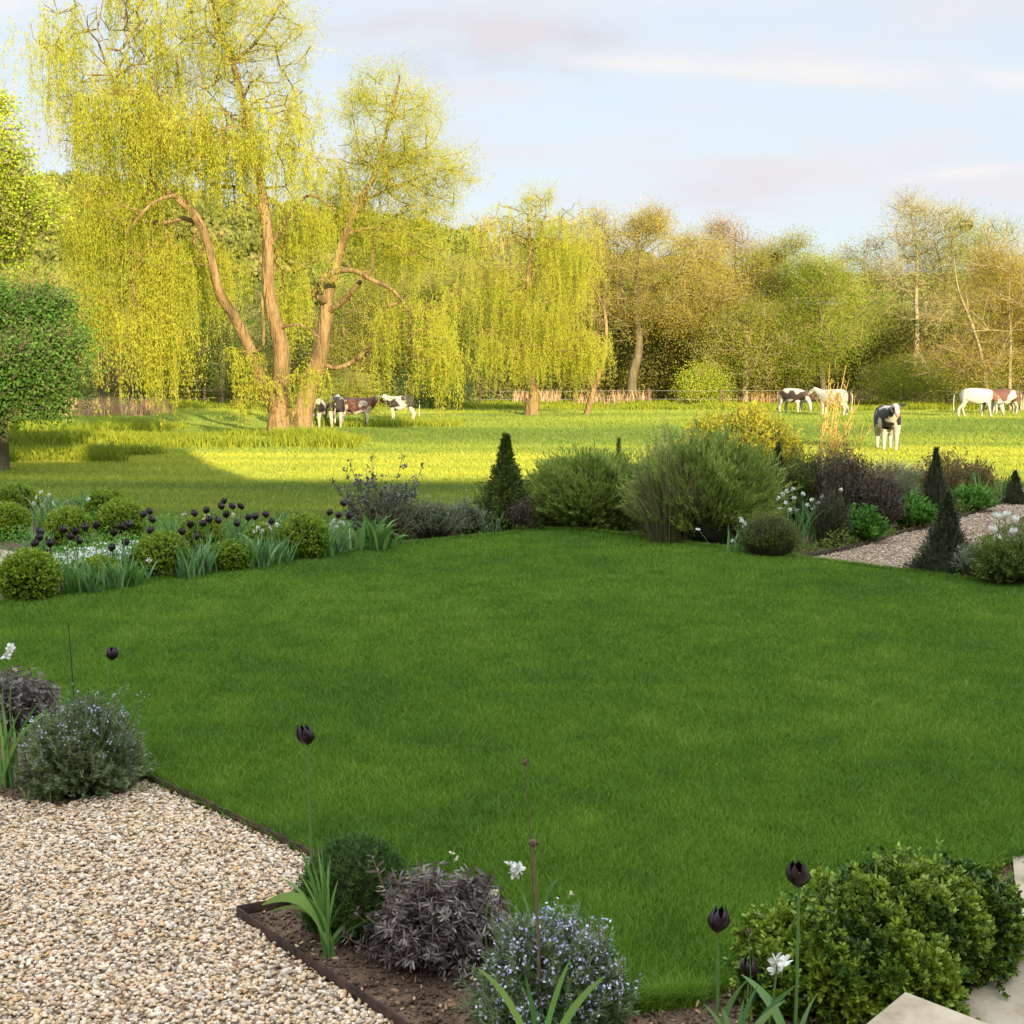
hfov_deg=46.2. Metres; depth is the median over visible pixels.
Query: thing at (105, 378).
budding tree
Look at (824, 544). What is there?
ground cover
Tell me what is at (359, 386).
bright shrub
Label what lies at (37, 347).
hawthorn tree
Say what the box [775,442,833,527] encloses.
green bush
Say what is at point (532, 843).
seed stalk
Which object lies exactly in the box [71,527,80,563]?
tulip
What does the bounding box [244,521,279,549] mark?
box ball
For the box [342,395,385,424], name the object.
cow
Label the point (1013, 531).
tulip
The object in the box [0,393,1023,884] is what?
field
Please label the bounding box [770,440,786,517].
dark conifer
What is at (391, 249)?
willow tree
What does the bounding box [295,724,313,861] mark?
tulip
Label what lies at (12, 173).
lime tree
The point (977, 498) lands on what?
green plant
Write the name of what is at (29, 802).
metal edging
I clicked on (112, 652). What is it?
tulip
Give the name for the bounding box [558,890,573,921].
narcissus
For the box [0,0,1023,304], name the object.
sky
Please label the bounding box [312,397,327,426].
cow
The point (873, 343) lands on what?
leafy tree
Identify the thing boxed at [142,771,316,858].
metal edging
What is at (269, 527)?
narcissus
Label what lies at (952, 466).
rose bush
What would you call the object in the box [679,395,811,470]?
gold topped bush
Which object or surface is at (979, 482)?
leaf clump
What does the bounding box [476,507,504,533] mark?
leaf clump
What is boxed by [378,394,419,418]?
cow
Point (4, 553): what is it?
path
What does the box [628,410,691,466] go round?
twiggy bush
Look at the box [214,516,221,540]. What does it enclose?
tulip
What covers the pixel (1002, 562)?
green bush
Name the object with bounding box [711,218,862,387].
leafy tree
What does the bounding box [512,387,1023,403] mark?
dead reeds
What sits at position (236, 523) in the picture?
tulip
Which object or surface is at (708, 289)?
bronze tree
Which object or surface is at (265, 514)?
tulip
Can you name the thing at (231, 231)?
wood
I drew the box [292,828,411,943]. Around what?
santolina bush
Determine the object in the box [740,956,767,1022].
tulip
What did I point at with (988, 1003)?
paving
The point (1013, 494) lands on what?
conifer
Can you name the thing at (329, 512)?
tulip
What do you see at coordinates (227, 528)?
leaf clump
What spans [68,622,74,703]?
bare stalk
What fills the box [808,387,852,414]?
cow
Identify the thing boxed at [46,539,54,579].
tulip
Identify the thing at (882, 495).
purple shrub
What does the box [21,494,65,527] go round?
leaf clump
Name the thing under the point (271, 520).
tulip
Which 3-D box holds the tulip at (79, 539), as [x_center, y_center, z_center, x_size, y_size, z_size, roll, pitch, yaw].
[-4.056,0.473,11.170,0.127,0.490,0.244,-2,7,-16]
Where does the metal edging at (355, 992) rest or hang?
on the gravel
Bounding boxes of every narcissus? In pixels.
[0,643,15,740]
[10,667,17,744]
[25,490,89,529]
[62,558,159,581]
[182,512,234,545]
[236,522,278,559]
[329,519,345,539]
[449,851,459,887]
[484,889,498,955]
[504,861,527,918]
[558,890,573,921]
[696,517,748,552]
[766,487,842,546]
[767,952,792,1023]
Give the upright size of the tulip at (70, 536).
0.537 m
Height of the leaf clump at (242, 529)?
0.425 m
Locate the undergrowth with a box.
[4,276,1023,402]
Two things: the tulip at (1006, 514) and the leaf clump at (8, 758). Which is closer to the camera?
the leaf clump at (8, 758)
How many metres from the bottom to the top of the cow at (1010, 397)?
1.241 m
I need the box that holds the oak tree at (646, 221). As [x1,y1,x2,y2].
[531,190,720,402]
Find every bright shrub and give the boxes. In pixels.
[290,352,398,415]
[376,359,484,409]
[654,354,754,404]
[839,339,979,405]
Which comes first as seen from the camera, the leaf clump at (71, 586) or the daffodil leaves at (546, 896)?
the daffodil leaves at (546, 896)
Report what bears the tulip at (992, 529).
on the soil at (1008, 534)
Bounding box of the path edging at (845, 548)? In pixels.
[801,509,984,556]
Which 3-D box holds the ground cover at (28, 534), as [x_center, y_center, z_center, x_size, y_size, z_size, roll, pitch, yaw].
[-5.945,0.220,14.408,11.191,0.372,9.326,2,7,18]
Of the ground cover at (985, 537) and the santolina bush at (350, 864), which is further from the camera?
the ground cover at (985, 537)
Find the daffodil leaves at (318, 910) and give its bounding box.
[262,845,386,958]
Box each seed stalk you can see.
[521,758,534,915]
[527,837,541,1019]
[744,927,751,1023]
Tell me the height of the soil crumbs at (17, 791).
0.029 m
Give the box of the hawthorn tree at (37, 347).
[0,253,119,470]
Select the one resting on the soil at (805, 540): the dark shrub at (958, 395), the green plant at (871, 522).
the green plant at (871, 522)
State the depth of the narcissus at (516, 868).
3.91 m
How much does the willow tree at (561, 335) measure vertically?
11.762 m
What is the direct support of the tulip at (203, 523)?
on the soil at (6, 544)
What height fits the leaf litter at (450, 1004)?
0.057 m
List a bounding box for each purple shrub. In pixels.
[806,429,877,513]
[852,465,908,530]
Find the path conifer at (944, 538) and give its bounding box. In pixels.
[902,490,971,575]
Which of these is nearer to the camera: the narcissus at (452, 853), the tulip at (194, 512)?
the narcissus at (452, 853)
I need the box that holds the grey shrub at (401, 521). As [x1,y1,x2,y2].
[335,478,430,538]
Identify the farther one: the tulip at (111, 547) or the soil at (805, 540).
the soil at (805, 540)
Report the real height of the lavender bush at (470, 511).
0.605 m
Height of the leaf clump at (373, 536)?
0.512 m
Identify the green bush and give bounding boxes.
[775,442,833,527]
[968,530,1023,584]
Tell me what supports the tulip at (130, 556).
on the soil at (6, 544)
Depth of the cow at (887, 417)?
31.69 m
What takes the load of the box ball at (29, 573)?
on the soil at (6, 544)
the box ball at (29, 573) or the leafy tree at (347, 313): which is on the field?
the leafy tree at (347, 313)
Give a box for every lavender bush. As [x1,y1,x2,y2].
[395,495,481,538]
[452,490,490,534]
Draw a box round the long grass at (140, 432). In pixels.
[8,397,1020,463]
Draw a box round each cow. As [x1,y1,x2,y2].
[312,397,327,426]
[328,394,344,427]
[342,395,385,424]
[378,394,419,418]
[778,388,812,412]
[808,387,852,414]
[874,403,906,449]
[953,388,1004,416]
[980,389,1021,413]
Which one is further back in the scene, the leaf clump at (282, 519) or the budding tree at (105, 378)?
the budding tree at (105, 378)
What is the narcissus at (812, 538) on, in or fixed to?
on the soil at (805, 540)
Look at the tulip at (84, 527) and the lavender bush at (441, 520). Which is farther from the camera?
the lavender bush at (441, 520)
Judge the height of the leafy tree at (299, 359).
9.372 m
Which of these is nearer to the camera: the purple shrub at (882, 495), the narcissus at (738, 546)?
the narcissus at (738, 546)
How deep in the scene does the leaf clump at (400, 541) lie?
13.79 m
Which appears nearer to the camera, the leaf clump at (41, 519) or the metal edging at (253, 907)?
the metal edging at (253, 907)
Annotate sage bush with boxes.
[0,665,65,735]
[340,855,512,984]
[454,867,510,959]
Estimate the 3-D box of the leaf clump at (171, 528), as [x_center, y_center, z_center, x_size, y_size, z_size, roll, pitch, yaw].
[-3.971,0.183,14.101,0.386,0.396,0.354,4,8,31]
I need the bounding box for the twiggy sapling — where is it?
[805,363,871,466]
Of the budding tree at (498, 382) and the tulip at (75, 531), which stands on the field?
the budding tree at (498, 382)
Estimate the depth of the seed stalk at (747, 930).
3.57 m
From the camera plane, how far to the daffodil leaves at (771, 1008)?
3.39 m
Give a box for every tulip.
[30,539,38,548]
[35,533,43,547]
[36,526,43,549]
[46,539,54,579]
[59,525,71,572]
[66,532,86,582]
[69,536,82,575]
[70,522,88,563]
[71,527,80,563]
[92,521,99,555]
[106,646,119,709]
[108,543,122,562]
[110,528,117,559]
[117,522,136,571]
[120,538,131,568]
[123,555,136,566]
[126,520,133,562]
[135,507,152,543]
[140,510,146,534]
[147,526,153,534]
[148,516,155,525]
[178,527,192,551]
[186,520,198,570]
[191,509,210,552]
[191,532,199,558]
[200,519,207,546]
[203,506,209,548]
[206,515,212,546]
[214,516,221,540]
[218,502,235,538]
[220,498,236,538]
[222,510,229,538]
[229,502,235,539]
[233,519,243,541]
[237,503,243,540]
[245,513,251,544]
[252,512,259,556]
[262,511,273,551]
[268,517,280,558]
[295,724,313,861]
[326,508,333,528]
[331,511,341,549]
[338,500,355,536]
[346,513,358,547]
[351,523,359,547]
[707,906,751,1023]
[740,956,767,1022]
[741,859,817,1023]
[987,525,996,542]
[993,511,1001,542]
[1002,510,1010,537]
[1005,527,1017,541]
[1011,515,1019,540]
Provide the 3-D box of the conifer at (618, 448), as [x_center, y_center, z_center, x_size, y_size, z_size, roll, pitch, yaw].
[1.591,-0.579,17.901,0.303,1.092,0.253,0,7,0]
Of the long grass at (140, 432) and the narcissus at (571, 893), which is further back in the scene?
the long grass at (140, 432)
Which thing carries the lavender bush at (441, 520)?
on the soil at (6, 544)
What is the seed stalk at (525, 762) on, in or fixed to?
on the soil at (679, 1016)
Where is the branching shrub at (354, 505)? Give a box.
[329,453,422,531]
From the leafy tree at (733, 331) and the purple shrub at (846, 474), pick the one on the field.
the leafy tree at (733, 331)
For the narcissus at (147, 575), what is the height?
0.271 m
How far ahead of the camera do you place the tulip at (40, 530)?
11.08 m
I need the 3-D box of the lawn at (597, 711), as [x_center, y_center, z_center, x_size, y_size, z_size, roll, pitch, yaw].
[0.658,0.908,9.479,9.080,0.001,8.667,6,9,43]
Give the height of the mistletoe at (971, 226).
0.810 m
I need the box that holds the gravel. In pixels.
[0,784,387,1023]
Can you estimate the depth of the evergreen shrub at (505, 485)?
15.26 m
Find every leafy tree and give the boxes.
[0,257,108,398]
[100,276,230,402]
[162,264,298,403]
[231,269,352,394]
[284,261,409,398]
[366,250,516,402]
[608,298,724,400]
[670,288,836,402]
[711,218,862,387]
[740,243,909,403]
[817,228,911,393]
[817,295,929,391]
[887,309,1018,396]
[901,198,1023,389]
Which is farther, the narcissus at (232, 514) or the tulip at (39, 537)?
the narcissus at (232, 514)
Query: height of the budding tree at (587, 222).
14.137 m
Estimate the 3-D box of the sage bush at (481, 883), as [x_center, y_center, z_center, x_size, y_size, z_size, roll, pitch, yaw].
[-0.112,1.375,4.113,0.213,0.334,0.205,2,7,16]
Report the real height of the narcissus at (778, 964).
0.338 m
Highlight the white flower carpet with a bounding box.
[48,537,137,577]
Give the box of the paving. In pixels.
[962,854,1023,1023]
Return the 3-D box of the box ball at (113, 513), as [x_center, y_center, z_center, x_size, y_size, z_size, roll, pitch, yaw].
[-4.624,0.104,14.198,0.618,0.566,0.618,0,7,0]
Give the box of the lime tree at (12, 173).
[0,78,88,289]
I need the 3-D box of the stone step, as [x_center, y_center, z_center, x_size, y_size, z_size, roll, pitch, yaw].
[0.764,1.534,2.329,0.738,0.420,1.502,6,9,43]
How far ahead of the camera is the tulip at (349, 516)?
13.75 m
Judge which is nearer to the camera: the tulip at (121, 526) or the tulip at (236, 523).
the tulip at (121, 526)
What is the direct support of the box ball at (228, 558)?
on the soil at (6, 544)
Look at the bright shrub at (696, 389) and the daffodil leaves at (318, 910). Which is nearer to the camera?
the daffodil leaves at (318, 910)
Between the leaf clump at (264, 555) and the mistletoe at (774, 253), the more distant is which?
the mistletoe at (774, 253)
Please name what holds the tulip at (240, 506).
on the soil at (6, 544)
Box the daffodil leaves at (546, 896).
[512,877,586,923]
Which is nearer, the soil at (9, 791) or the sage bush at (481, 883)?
the sage bush at (481, 883)
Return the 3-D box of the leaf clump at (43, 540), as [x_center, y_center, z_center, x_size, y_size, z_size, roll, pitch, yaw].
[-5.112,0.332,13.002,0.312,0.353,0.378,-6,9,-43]
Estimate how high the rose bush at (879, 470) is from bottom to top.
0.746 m
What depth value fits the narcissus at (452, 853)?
4.16 m
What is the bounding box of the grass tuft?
[19,776,65,801]
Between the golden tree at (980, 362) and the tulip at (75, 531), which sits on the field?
the golden tree at (980, 362)
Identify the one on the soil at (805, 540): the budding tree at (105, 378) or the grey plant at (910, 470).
the grey plant at (910, 470)
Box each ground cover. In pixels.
[0,486,526,599]
[541,467,1005,554]
[928,515,1023,577]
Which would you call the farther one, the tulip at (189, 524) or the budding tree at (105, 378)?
the budding tree at (105, 378)
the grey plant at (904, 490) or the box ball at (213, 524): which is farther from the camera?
the grey plant at (904, 490)
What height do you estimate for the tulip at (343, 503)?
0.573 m
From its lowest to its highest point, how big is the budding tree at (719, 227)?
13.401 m
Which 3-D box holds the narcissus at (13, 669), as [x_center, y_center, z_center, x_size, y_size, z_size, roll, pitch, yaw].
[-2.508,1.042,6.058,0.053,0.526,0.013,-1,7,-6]
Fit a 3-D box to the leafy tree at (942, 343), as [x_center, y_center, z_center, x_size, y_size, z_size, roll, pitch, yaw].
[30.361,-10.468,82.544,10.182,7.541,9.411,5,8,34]
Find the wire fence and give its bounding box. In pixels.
[80,388,1020,404]
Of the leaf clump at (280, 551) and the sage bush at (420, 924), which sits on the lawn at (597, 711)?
the leaf clump at (280, 551)
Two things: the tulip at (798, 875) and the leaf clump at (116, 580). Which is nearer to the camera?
the tulip at (798, 875)
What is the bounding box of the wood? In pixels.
[0,169,1023,384]
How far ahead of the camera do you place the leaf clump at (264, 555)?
12.29 m
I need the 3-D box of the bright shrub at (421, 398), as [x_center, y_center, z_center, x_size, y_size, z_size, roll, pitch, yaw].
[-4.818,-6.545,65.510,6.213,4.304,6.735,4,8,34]
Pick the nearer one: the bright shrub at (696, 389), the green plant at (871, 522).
the green plant at (871, 522)
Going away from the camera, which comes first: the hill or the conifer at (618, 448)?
the conifer at (618, 448)
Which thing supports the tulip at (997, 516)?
on the soil at (1008, 534)
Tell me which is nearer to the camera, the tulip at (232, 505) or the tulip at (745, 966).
the tulip at (745, 966)
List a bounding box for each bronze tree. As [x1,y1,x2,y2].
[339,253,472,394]
[629,221,775,380]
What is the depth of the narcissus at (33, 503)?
15.43 m
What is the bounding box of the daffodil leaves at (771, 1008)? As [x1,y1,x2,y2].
[704,985,795,1023]
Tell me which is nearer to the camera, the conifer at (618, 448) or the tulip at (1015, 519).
the tulip at (1015, 519)
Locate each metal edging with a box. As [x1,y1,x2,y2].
[4,779,144,807]
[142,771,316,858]
[236,886,300,913]
[236,907,410,1023]
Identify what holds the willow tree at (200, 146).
on the field
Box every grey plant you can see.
[859,455,926,483]
[868,465,924,500]
[947,540,984,576]
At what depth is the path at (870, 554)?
13.97 m
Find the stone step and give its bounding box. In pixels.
[867,992,987,1023]
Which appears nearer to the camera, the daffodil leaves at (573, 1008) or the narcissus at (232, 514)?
the daffodil leaves at (573, 1008)
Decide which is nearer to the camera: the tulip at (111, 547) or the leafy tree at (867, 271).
the tulip at (111, 547)
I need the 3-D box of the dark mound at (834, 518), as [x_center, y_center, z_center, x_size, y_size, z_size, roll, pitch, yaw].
[3.695,0.037,13.839,0.616,0.839,0.481,0,7,0]
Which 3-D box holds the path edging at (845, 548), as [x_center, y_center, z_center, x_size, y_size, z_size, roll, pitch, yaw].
[5.114,0.230,15.329,0.160,0.080,6.183,5,8,39]
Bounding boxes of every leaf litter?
[2,790,392,1023]
[263,858,1005,1023]
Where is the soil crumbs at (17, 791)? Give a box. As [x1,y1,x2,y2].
[0,734,141,804]
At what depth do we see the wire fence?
72.04 m
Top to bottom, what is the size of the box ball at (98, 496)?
0.452 m
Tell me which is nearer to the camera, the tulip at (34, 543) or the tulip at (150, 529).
the tulip at (34, 543)
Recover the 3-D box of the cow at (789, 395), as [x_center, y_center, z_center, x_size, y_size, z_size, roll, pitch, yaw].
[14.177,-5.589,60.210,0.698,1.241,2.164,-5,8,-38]
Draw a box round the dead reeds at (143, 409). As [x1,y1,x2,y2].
[9,393,177,416]
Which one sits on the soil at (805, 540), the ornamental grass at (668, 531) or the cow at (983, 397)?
the ornamental grass at (668, 531)
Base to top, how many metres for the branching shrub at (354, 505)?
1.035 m
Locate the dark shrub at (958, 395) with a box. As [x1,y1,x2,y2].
[917,352,1023,403]
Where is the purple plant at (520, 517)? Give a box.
[505,490,539,529]
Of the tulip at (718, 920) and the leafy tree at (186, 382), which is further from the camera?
the leafy tree at (186, 382)
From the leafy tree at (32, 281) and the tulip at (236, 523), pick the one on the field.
the leafy tree at (32, 281)
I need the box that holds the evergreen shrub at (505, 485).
[464,431,549,532]
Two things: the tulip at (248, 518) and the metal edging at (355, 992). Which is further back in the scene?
the tulip at (248, 518)
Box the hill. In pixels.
[7,222,1022,394]
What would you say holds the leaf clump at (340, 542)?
on the soil at (6, 544)
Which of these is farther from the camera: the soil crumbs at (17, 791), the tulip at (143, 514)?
the tulip at (143, 514)
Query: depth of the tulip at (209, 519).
12.28 m
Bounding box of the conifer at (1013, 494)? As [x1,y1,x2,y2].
[999,469,1023,504]
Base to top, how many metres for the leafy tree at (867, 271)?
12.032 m
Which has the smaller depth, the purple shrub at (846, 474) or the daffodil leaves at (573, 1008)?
the daffodil leaves at (573, 1008)
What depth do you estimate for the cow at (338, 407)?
44.95 m
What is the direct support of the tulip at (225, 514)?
on the soil at (6, 544)
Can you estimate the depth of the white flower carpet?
12.28 m
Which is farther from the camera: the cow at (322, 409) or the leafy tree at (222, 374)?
the leafy tree at (222, 374)
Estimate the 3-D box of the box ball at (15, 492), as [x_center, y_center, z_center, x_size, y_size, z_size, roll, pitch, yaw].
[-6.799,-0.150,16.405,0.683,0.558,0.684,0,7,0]
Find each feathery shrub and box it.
[521,438,658,529]
[612,411,803,543]
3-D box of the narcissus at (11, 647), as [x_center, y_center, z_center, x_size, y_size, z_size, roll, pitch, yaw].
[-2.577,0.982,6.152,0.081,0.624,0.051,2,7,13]
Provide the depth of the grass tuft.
5.63 m
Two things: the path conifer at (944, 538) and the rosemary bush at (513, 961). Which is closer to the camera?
the rosemary bush at (513, 961)
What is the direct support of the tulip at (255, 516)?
on the soil at (6, 544)
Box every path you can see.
[0,550,12,563]
[819,489,1023,567]
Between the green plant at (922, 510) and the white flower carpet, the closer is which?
the white flower carpet
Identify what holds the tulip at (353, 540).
on the soil at (6, 544)
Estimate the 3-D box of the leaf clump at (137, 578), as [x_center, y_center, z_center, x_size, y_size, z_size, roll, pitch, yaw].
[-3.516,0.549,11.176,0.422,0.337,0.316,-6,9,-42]
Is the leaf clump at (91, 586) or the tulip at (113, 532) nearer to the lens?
the leaf clump at (91, 586)
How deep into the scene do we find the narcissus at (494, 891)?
3.97 m
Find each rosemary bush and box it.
[10,682,160,804]
[453,897,644,1023]
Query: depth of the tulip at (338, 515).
13.62 m
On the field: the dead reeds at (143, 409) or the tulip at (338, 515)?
the dead reeds at (143, 409)
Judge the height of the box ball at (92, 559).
0.329 m
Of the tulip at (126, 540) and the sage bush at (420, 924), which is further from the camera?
the tulip at (126, 540)
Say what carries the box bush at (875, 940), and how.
on the soil at (679, 1016)
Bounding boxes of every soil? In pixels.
[0,497,507,601]
[0,731,141,804]
[249,863,1013,1023]
[541,482,1005,556]
[967,517,1023,578]
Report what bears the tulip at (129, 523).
on the soil at (6, 544)
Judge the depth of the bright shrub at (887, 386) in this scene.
71.97 m
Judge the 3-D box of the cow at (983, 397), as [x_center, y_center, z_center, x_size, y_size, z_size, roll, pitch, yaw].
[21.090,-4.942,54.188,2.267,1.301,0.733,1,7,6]
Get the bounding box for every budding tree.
[61,279,168,403]
[455,208,549,400]
[524,195,649,399]
[671,206,795,392]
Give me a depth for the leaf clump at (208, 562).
11.86 m
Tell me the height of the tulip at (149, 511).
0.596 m
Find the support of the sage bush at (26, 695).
on the soil at (9, 791)
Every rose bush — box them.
[860,456,911,482]
[910,444,983,492]
[949,455,1003,487]
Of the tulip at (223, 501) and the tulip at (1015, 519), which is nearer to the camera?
the tulip at (1015, 519)
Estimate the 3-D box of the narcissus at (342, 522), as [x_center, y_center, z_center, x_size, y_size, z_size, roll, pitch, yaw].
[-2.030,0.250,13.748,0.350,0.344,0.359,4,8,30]
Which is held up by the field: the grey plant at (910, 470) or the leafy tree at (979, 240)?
the leafy tree at (979, 240)
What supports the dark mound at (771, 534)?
on the soil at (805, 540)
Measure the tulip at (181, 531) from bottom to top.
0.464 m
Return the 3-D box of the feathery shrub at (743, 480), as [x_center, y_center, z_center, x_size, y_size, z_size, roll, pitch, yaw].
[2.334,-0.415,14.441,2.238,1.637,1.821,0,7,0]
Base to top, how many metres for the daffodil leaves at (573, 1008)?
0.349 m
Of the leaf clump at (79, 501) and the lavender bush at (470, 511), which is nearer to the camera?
the lavender bush at (470, 511)
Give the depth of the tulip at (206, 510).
12.78 m
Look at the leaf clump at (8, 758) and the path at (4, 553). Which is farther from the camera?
the path at (4, 553)
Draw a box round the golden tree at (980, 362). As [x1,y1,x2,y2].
[885,228,1023,410]
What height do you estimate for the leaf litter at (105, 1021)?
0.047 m
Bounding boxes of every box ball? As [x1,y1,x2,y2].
[0,481,40,515]
[0,500,32,540]
[0,546,63,600]
[42,503,93,548]
[81,553,119,586]
[83,487,127,518]
[94,497,147,544]
[131,529,192,578]
[177,513,223,552]
[209,538,253,570]
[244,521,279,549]
[277,511,330,558]
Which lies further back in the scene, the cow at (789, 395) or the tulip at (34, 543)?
the cow at (789, 395)
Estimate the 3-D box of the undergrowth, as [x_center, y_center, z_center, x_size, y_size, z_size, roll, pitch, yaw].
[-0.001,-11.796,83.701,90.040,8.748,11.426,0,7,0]
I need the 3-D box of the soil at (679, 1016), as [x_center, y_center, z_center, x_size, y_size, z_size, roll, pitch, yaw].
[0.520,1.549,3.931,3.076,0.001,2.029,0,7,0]
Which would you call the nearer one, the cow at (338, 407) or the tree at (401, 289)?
the cow at (338, 407)
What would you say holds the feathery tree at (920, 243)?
on the field
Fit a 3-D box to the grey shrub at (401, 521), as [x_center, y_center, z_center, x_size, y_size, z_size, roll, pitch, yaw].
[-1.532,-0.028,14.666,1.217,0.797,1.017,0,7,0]
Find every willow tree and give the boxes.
[0,0,344,432]
[273,40,504,429]
[421,173,615,415]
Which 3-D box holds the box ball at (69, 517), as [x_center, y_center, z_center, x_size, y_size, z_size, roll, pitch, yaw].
[-5.109,0.165,13.791,0.593,0.536,0.593,0,7,0]
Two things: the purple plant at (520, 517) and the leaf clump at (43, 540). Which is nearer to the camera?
the leaf clump at (43, 540)
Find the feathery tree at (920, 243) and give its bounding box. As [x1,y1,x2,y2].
[853,181,985,397]
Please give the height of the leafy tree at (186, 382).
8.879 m
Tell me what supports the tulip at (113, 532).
on the soil at (6, 544)
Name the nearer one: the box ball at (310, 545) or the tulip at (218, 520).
the tulip at (218, 520)
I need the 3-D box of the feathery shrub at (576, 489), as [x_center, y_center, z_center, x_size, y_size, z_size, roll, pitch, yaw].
[1.075,-0.365,15.719,2.204,1.206,1.754,0,7,0]
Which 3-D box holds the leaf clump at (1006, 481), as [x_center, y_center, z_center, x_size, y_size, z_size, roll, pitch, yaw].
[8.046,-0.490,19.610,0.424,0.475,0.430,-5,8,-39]
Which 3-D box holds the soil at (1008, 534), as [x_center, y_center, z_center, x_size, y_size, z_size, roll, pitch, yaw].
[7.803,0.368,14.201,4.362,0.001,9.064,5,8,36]
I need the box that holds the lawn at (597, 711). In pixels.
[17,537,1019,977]
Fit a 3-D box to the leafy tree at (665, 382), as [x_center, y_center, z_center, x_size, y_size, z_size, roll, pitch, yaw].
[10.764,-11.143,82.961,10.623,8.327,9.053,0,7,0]
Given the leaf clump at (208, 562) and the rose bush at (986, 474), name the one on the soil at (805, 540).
the rose bush at (986, 474)
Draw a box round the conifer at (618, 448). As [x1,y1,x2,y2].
[615,437,621,455]
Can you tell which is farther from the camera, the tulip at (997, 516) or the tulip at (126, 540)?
the tulip at (997, 516)
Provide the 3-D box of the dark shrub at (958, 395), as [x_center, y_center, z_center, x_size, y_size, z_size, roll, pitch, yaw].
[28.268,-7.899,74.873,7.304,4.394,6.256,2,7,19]
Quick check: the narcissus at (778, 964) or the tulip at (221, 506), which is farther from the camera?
the tulip at (221, 506)
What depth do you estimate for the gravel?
4.29 m
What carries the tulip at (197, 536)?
on the soil at (6, 544)
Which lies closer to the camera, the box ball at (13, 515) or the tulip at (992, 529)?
the tulip at (992, 529)
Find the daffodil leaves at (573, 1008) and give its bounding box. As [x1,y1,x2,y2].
[478,960,604,1023]
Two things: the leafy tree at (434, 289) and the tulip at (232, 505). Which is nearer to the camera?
the tulip at (232, 505)
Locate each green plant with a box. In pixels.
[845,502,894,541]
[893,487,938,527]
[950,482,1003,511]
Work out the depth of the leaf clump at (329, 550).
12.95 m
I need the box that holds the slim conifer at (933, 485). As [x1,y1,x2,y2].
[919,446,959,514]
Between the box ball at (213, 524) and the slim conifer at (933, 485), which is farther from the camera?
the slim conifer at (933, 485)
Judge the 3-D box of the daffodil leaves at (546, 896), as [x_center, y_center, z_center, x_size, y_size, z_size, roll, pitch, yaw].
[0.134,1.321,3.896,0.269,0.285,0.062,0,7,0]
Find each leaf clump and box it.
[0,697,55,789]
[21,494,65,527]
[21,527,55,557]
[59,557,99,593]
[68,488,91,510]
[73,561,107,594]
[98,556,134,589]
[108,554,152,587]
[156,513,185,532]
[168,543,206,580]
[196,538,221,575]
[209,515,241,539]
[225,511,254,542]
[226,529,260,570]
[246,533,285,568]
[270,529,303,563]
[274,509,293,528]
[307,526,339,557]
[329,516,355,553]
[347,512,407,551]
[387,528,409,547]
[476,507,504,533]
[951,468,993,490]
[990,472,1022,494]
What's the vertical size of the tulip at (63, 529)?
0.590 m
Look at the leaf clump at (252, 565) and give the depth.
12.17 m
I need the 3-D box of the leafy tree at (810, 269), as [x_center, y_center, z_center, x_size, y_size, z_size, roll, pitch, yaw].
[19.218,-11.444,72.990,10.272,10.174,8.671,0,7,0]
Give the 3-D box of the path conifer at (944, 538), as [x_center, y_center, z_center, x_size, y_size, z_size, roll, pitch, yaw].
[4.385,0.211,12.067,0.788,0.879,0.768,-6,9,-44]
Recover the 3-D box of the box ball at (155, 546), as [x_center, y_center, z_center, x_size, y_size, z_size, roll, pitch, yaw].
[-3.440,0.411,11.801,0.596,0.494,0.624,0,7,0]
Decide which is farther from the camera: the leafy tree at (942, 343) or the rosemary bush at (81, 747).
the leafy tree at (942, 343)
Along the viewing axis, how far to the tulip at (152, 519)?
11.98 m
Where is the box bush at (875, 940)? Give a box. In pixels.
[722,839,1023,1023]
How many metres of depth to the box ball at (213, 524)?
13.26 m
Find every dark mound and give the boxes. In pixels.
[737,510,801,557]
[802,479,855,547]
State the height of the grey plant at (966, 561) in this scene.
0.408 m
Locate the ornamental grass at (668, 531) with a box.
[611,440,722,543]
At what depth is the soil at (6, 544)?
14.34 m
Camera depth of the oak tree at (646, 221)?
76.45 m

